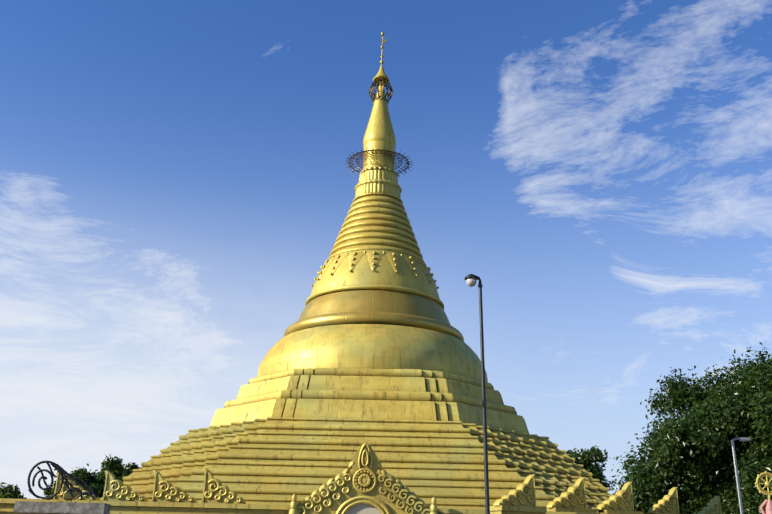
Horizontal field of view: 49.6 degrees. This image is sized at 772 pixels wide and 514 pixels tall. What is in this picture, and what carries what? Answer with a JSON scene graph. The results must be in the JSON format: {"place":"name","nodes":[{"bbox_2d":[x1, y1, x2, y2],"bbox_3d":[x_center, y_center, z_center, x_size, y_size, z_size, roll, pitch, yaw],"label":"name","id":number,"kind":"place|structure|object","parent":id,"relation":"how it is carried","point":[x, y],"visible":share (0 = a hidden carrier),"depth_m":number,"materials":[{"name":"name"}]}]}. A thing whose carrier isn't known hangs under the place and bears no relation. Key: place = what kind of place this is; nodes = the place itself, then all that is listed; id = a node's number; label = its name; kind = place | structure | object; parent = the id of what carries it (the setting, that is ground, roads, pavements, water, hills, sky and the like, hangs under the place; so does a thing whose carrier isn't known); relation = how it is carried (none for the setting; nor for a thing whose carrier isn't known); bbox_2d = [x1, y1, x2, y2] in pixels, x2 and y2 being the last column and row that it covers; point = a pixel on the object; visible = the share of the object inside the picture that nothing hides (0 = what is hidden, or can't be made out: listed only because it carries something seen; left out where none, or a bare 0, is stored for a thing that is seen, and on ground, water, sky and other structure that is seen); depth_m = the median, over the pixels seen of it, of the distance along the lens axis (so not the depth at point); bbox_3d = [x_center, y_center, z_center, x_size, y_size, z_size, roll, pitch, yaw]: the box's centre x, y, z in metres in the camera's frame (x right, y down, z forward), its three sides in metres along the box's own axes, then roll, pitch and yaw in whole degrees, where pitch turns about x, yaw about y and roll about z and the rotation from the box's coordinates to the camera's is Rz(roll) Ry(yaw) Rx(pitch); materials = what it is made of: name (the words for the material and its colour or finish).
{"place":"outdoors","nodes":[
{"label":"outdoors","id":0,"kind":"place"},
{"bbox_2d":[0,498,485,513],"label":"plinth wall","id":1,"kind":"structure","parent":0,"point":[116,507],"depth_m":22.11,"materials":[{"name":"gold metal"}]},
{"bbox_2d":[53,468,245,503],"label":"finials","id":2,"kind":"object","parent":1,"relation":"on","point":[215,491],"visible":0.88,"depth_m":22.34,"materials":[{"name":"gold metal"}]},
{"bbox_2d":[289,438,437,513],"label":"ornate arch pediment","id":3,"kind":"structure","parent":1,"relation":"attached to","point":[364,482],"depth_m":21.88,"materials":[{"name":"gold metal"}]},
{"bbox_2d":[345,504,381,513],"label":"panel","id":4,"kind":"object","parent":3,"relation":"attached to","point":[362,509],"depth_m":21.77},
{"bbox_2d":[0,0,771,498],"label":"sky","id":5,"kind":"structure","parent":0,"point":[177,185],"materials":[{"name":"blue"}]},
{"label":"paved terrace","id":6,"kind":"structure","parent":0,"visible":0},
{"bbox_2d":[13,501,110,513],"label":"concrete block","id":7,"kind":"structure","parent":6,"relation":"on","point":[58,507],"depth_m":15.91,"materials":[{"name":"grey concrete"}]},
{"bbox_2d":[27,461,97,499],"bbox_3d":[-6.261,4.342,16.244,1.412,0.740,0.048,1,-19,1],"label":"spiral metal scrollwork","id":8,"kind":"object","parent":7,"relation":"on","point":[61,471],"visible":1,"depth_m":16.23,"materials":[{"name":"black metal"}]},
{"bbox_2d":[99,368,611,513],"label":"pagoda terraces","id":9,"kind":"object","parent":6,"relation":"on","point":[281,438],"visible":0.83,"depth_m":26.17,"materials":[{"name":"gold metal"}]},
{"bbox_2d":[257,250,487,381],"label":"stupa bell dome","id":10,"kind":"structure","parent":9,"relation":"on","point":[364,315],"depth_m":30.74,"materials":[{"name":"gold metal"}]},
{"bbox_2d":[311,251,438,288],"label":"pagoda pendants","id":11,"kind":"object","parent":10,"relation":"attached to","point":[374,257],"visible":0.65,"depth_m":32.83,"materials":[{"name":"gold metal"}]},
{"bbox_2d":[327,65,423,260],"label":"spire","id":12,"kind":"structure","parent":10,"relation":"on","point":[376,218],"depth_m":34.80,"materials":[{"name":"gold metal"}]},
{"bbox_2d":[345,79,412,176],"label":"ornamental metal rings","id":13,"kind":"object","parent":12,"relation":"attached to","point":[378,151],"visible":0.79,"depth_m":36.69,"materials":[{"name":"black metal"}]},
{"bbox_2d":[380,32,386,64],"bbox_3d":[-0.119,-9.494,38.389,0.290,1.960,0.167,1,-19,1],"label":"finial","id":14,"kind":"object","parent":12,"relation":"on","point":[382,48],"visible":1,"depth_m":38.38,"materials":[{"name":"gold metal"}]},
{"bbox_2d":[464,274,489,513],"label":"tall lamp post","id":15,"kind":"object","parent":6,"relation":"on","point":[471,279],"visible":1,"depth_m":19.95,"materials":[{"name":"grey metal"}]},
{"bbox_2d":[490,505,674,513],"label":"plinth wall","id":16,"kind":"structure","parent":6,"relation":"on","point":[502,509],"depth_m":21.67,"materials":[{"name":"gold metal"}]},
{"bbox_2d":[493,474,721,513],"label":"finials","id":17,"kind":"object","parent":16,"relation":"on","point":[524,495],"visible":1,"depth_m":23.24,"materials":[{"name":"gold metal"}]},
{"bbox_2d":[731,437,749,513],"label":"lamp post","id":18,"kind":"object","parent":6,"relation":"on","point":[744,439],"visible":1,"depth_m":21.73,"materials":[{"name":"grey metal"}]},
{"bbox_2d":[759,499,771,513],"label":"wheel bearer statue","id":19,"kind":"object","parent":6,"relation":"on","point":[768,504],"visible":1,"depth_m":17.62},
{"bbox_2d":[755,471,771,499],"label":"dharma wheel","id":20,"kind":"object","parent":19,"relation":"on","point":[767,483],"visible":1,"depth_m":17.81,"materials":[{"name":"gold metal"}]},
{"label":"ground","id":21,"kind":"structure","parent":0,"visible":0},
{"bbox_2d":[0,482,29,498],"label":"tree","id":22,"kind":"object","parent":21,"relation":"on","point":[11,491],"visible":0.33,"depth_m":51.86,"materials":[{"name":"green plant"}]},
{"bbox_2d":[43,481,55,498],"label":"tree","id":23,"kind":"object","parent":21,"relation":"on","point":[48,493],"depth_m":88.92,"materials":[{"name":"green plant"}]},
{"bbox_2d":[66,464,118,497],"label":"tree","id":24,"kind":"object","parent":21,"relation":"on","point":[94,483],"visible":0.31,"depth_m":86.19,"materials":[{"name":"green plant"}]},
{"bbox_2d":[95,454,140,481],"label":"tree","id":25,"kind":"object","parent":21,"relation":"on","point":[116,468],"visible":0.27,"depth_m":91.49,"materials":[{"name":"green plant"}]},
{"bbox_2d":[566,445,613,490],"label":"tree","id":26,"kind":"object","parent":21,"relation":"on","point":[587,458],"visible":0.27,"depth_m":79.55,"materials":[{"name":"green plant"}]},
{"bbox_2d":[609,342,771,513],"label":"tree","id":27,"kind":"object","parent":21,"relation":"on","point":[692,449],"visible":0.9,"depth_m":51.82,"materials":[{"name":"green plant"}]}
]}

